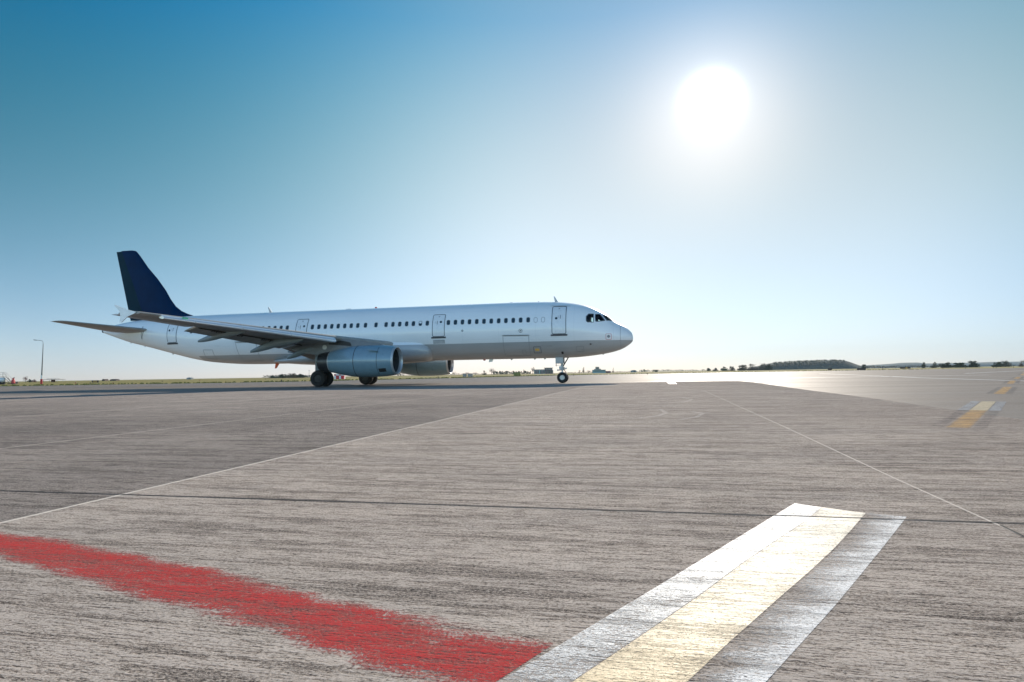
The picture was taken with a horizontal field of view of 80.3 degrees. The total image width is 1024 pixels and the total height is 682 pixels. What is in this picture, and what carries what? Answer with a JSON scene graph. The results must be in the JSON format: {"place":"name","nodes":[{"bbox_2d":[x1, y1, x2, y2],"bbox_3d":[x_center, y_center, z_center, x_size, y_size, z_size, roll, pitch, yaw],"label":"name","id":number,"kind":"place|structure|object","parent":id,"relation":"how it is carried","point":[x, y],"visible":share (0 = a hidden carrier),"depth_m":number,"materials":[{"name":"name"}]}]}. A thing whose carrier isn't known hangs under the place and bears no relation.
{"place":"outdoors","nodes":[
{"label":"outdoors","id":0,"kind":"place"},
{"bbox_2d":[0,381,1023,681],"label":"concrete","id":1,"kind":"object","parent":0,"point":[936,595],"visible":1,"depth_m":3.00,"materials":[{"name":"grey concrete"}]},
{"bbox_2d":[0,388,505,448],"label":"joint","id":2,"kind":"object","parent":1,"relation":"on","point":[202,424],"visible":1,"depth_m":8.99,"materials":[{"name":"grey concrete"}]},
{"bbox_2d":[0,532,551,681],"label":"road marking","id":3,"kind":"object","parent":1,"relation":"on","point":[333,639],"visible":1,"depth_m":1.84,"materials":[{"name":"red paint"}]},
{"bbox_2d":[0,385,588,523],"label":"joint","id":4,"kind":"object","parent":1,"relation":"on","point":[215,472],"visible":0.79,"depth_m":4.38,"materials":[{"name":"grey concrete"}]},
{"bbox_2d":[0,490,1023,523],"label":"joint","id":5,"kind":"object","parent":1,"relation":"on","point":[540,507],"visible":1,"depth_m":3.22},
{"bbox_2d":[502,503,820,681],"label":"road marking","id":6,"kind":"object","parent":1,"relation":"on","point":[767,536],"visible":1,"depth_m":2.00,"materials":[{"name":"white paint"}]},
{"bbox_2d":[573,507,863,681],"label":"road marking","id":7,"kind":"object","parent":1,"relation":"on","point":[761,580],"visible":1,"depth_m":1.83,"materials":[{"name":"yellow paint"}]},
{"bbox_2d":[703,513,905,681],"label":"road marking","id":8,"kind":"object","parent":1,"relation":"on","point":[776,658],"visible":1,"depth_m":1.80,"materials":[{"name":"white paint"}]},
{"bbox_2d":[705,391,1022,536],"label":"joint","id":9,"kind":"object","parent":1,"relation":"on","point":[895,478],"visible":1,"depth_m":3.77,"materials":[{"name":"grey concrete"}]},
{"bbox_2d":[948,410,982,427],"bbox_3d":[6.463,1.082,8.564,0.235,0.001,3.650,-4,-4,40],"label":"road marking","id":10,"kind":"object","parent":1,"relation":"on","point":[967,423],"visible":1,"depth_m":8.41,"materials":[{"name":"orange paint"}]},
{"bbox_2d":[0,368,1023,418],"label":"asphalt","id":11,"kind":"structure","parent":0,"point":[959,388],"depth_m":42.01,"materials":[{"name":"grey asphalt"}]},
{"bbox_2d":[50,250,632,386],"bbox_3d":[-15.447,-2.408,47.082,29.414,11.788,39.551,2,-4,-44],"label":"airliner","id":12,"kind":"object","parent":11,"relation":"on","point":[366,346],"visible":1,"depth_m":43.95,"materials":[{"name":"white paint"}]},
{"bbox_2d":[167,324,177,344],"bbox_3d":[-27.431,-0.656,49.169,1.175,1.876,0.487,-2,-3,15],"label":"door","id":13,"kind":"structure","parent":12,"relation":"in","point":[172,329],"depth_m":49.01,"materials":[{"name":"white paint"}]},
{"bbox_2d":[295,319,308,331],"bbox_3d":[-16.037,-0.798,46.420,1.130,1.818,0.448,-2,-3,12],"label":"door","id":14,"kind":"structure","parent":12,"relation":"in","point":[302,324],"depth_m":46.37,"materials":[{"name":"white paint"}]},
{"bbox_2d":[431,314,445,338],"bbox_3d":[-5.300,-1.068,44.135,1.110,1.778,0.420,-2,-3,12],"label":"door","id":15,"kind":"structure","parent":12,"relation":"in","point":[438,323],"depth_m":43.99,"materials":[{"name":"white paint"}]},
{"bbox_2d":[551,306,566,335],"bbox_3d":[3.311,-1.408,42.555,1.167,2.142,0.823,-1,-3,9],"label":"door","id":16,"kind":"structure","parent":12,"relation":"in","point":[558,324],"depth_m":42.22,"materials":[{"name":"white paint"}]},
{"bbox_2d":[651,375,952,381],"bbox_3d":[24.315,3.028,49.824,31.149,0.001,6.075,0,-3,-14],"label":"road marking","id":17,"kind":"object","parent":11,"relation":"on","point":[764,378],"visible":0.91,"depth_m":50.21,"materials":[{"name":"white paint"}]},
{"bbox_2d":[843,374,1013,380],"bbox_3d":[33.904,3.218,56.102,1.614,0.001,82.551,-2,-3,19],"label":"road marking","id":18,"kind":"object","parent":11,"relation":"on","point":[941,378],"visible":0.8,"depth_m":38.04,"materials":[{"name":"white paint"}]},
{"bbox_2d":[957,401,979,409],"bbox_3d":[8.586,1.201,11.366,0.164,0.001,3.274,-4,-4,40],"label":"road marking","id":19,"kind":"object","parent":11,"relation":"on","point":[969,406],"visible":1,"depth_m":11.00,"materials":[{"name":"white paint"}]},
{"bbox_2d":[970,401,995,410],"bbox_3d":[8.739,1.191,11.230,0.235,0.001,3.275,-4,-4,40],"label":"road marking","id":20,"kind":"object","parent":11,"relation":"on","point":[989,404],"visible":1,"depth_m":11.18,"materials":[{"name":"beige paint"}]},
{"bbox_2d":[988,402,1005,410],"bbox_3d":[8.893,1.181,11.094,0.164,0.001,3.274,-4,-4,40],"label":"road marking","id":21,"kind":"object","parent":11,"relation":"on","point":[993,408],"visible":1,"depth_m":10.84,"materials":[{"name":"white paint"}]},
{"bbox_2d":[994,387,1010,393],"bbox_3d":[14.900,1.480,18.375,0.240,0.001,6.833,-4,-4,41],"label":"road marking","id":22,"kind":"object","parent":11,"relation":"on","point":[998,392],"visible":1,"depth_m":17.88,"materials":[{"name":"orange paint"}]},
{"bbox_2d":[0,366,1023,385],"bbox_3d":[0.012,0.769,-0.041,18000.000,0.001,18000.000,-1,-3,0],"label":"ground","id":23,"kind":"structure","parent":0,"point":[170,381],"depth_m":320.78,"materials":[{"name":"green plant"}]},
{"bbox_2d":[0,372,9,384],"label":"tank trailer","id":24,"kind":"object","parent":23,"relation":"on","point":[2,380],"visible":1,"depth_m":149.46,"materials":[{"name":"white paint"}]},
{"bbox_2d":[7,377,16,383],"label":"fire pump","id":25,"kind":"object","parent":23,"relation":"on","point":[12,381],"visible":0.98,"depth_m":156.53,"materials":[{"name":"red paint"}]},
{"bbox_2d":[39,340,43,383],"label":"street lamp","id":26,"kind":"object","parent":23,"relation":"on","point":[41,380],"visible":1,"depth_m":147.90,"materials":[{"name":"grey metal"}]},
{"bbox_2d":[43,378,64,381],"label":"navigation beacon","id":27,"kind":"object","parent":23,"relation":"on","point":[53,379],"visible":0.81,"depth_m":328.01,"materials":[{"name":"grey paint"}]},
{"bbox_2d":[277,374,287,377],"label":"tree","id":28,"kind":"object","parent":23,"relation":"on","point":[281,376],"visible":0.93,"depth_m":537.25,"materials":[{"name":"green plant"}]},
{"bbox_2d":[263,375,310,377],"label":"treeline","id":29,"kind":"object","parent":23,"relation":"on","point":[275,376],"visible":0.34,"depth_m":554.85,"materials":[{"name":"green plant"}]},
{"bbox_2d":[286,373,298,377],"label":"tree","id":30,"kind":"object","parent":23,"relation":"on","point":[293,375],"visible":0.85,"depth_m":517.80,"materials":[{"name":"green plant"}]},
{"bbox_2d":[493,371,530,373],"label":"treeline","id":31,"kind":"object","parent":23,"relation":"on","point":[507,372],"visible":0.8,"depth_m":894.07,"materials":[{"name":"green plant"}]},
{"bbox_2d":[534,368,552,373],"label":"terminal building","id":32,"kind":"structure","parent":23,"relation":"on","point":[544,371],"depth_m":614.51,"materials":[{"name":"grey brick"}]},
{"bbox_2d":[592,367,610,372],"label":"building","id":33,"kind":"structure","parent":23,"relation":"on","point":[596,370],"depth_m":555.24,"materials":[{"name":"white glass"}]},
{"bbox_2d":[639,369,703,371],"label":"treeline","id":34,"kind":"object","parent":23,"relation":"on","point":[670,370],"visible":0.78,"depth_m":1494.50,"materials":[{"name":"green plant"}]},
{"bbox_2d":[737,365,747,370],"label":"tree","id":35,"kind":"object","parent":23,"relation":"on","point":[741,368],"visible":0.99,"depth_m":877.05,"materials":[{"name":"green plant"}]},
{"bbox_2d":[746,364,758,370],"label":"tree","id":36,"kind":"object","parent":23,"relation":"on","point":[750,368],"visible":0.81,"depth_m":876.84,"materials":[{"name":"green plant"}]},
{"bbox_2d":[757,363,768,369],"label":"tree","id":37,"kind":"object","parent":23,"relation":"on","point":[762,367],"visible":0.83,"depth_m":877.63,"materials":[{"name":"green plant"}]},
{"bbox_2d":[764,364,772,369],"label":"tree","id":38,"kind":"object","parent":23,"relation":"on","point":[769,367],"visible":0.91,"depth_m":877.97,"materials":[{"name":"green plant"}]},
{"bbox_2d":[858,365,938,368],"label":"treeline","id":39,"kind":"object","parent":23,"relation":"on","point":[890,366],"visible":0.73,"depth_m":1296.57,"materials":[{"name":"green plant"}]},
{"bbox_2d":[937,362,954,367],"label":"tree","id":40,"kind":"object","parent":23,"relation":"on","point":[946,365],"visible":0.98,"depth_m":518.68,"materials":[{"name":"green plant"}]},
{"bbox_2d":[952,362,969,367],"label":"tree","id":41,"kind":"object","parent":23,"relation":"on","point":[959,365],"visible":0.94,"depth_m":517.07,"materials":[{"name":"green plant"}]},
{"bbox_2d":[967,360,979,367],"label":"tree","id":42,"kind":"object","parent":23,"relation":"on","point":[973,364],"visible":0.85,"depth_m":518.32,"materials":[{"name":"green plant"}]},
{"bbox_2d":[991,362,1004,366],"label":"tree","id":43,"kind":"object","parent":23,"relation":"on","point":[998,364],"visible":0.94,"depth_m":518.07,"materials":[{"name":"green plant"}]},
{"bbox_2d":[1001,361,1015,366],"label":"tree","id":44,"kind":"object","parent":23,"relation":"on","point":[1006,364],"visible":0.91,"depth_m":517.49,"materials":[{"name":"green plant"}]},
{"bbox_2d":[0,0,1023,381],"label":"sky","id":45,"kind":"structure","parent":0,"point":[735,183],"materials":[{"name":"blue"}]},
{"bbox_2d":[747,360,861,369],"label":"hill","id":46,"kind":"structure","parent":0,"point":[846,365],"depth_m":1446.68,"materials":[{"name":"green plant"}]},
{"bbox_2d":[773,359,844,366],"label":"hillside scrub","id":47,"kind":"object","parent":46,"relation":"on","point":[789,363],"visible":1,"depth_m":1466.46,"materials":[{"name":"green plant"}]},
{"bbox_2d":[861,362,1023,367],"bbox_3d":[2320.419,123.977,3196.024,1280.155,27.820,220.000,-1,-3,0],"label":"distant ridge","id":48,"kind":"structure","parent":0,"point":[983,364],"depth_m":3125.86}
]}

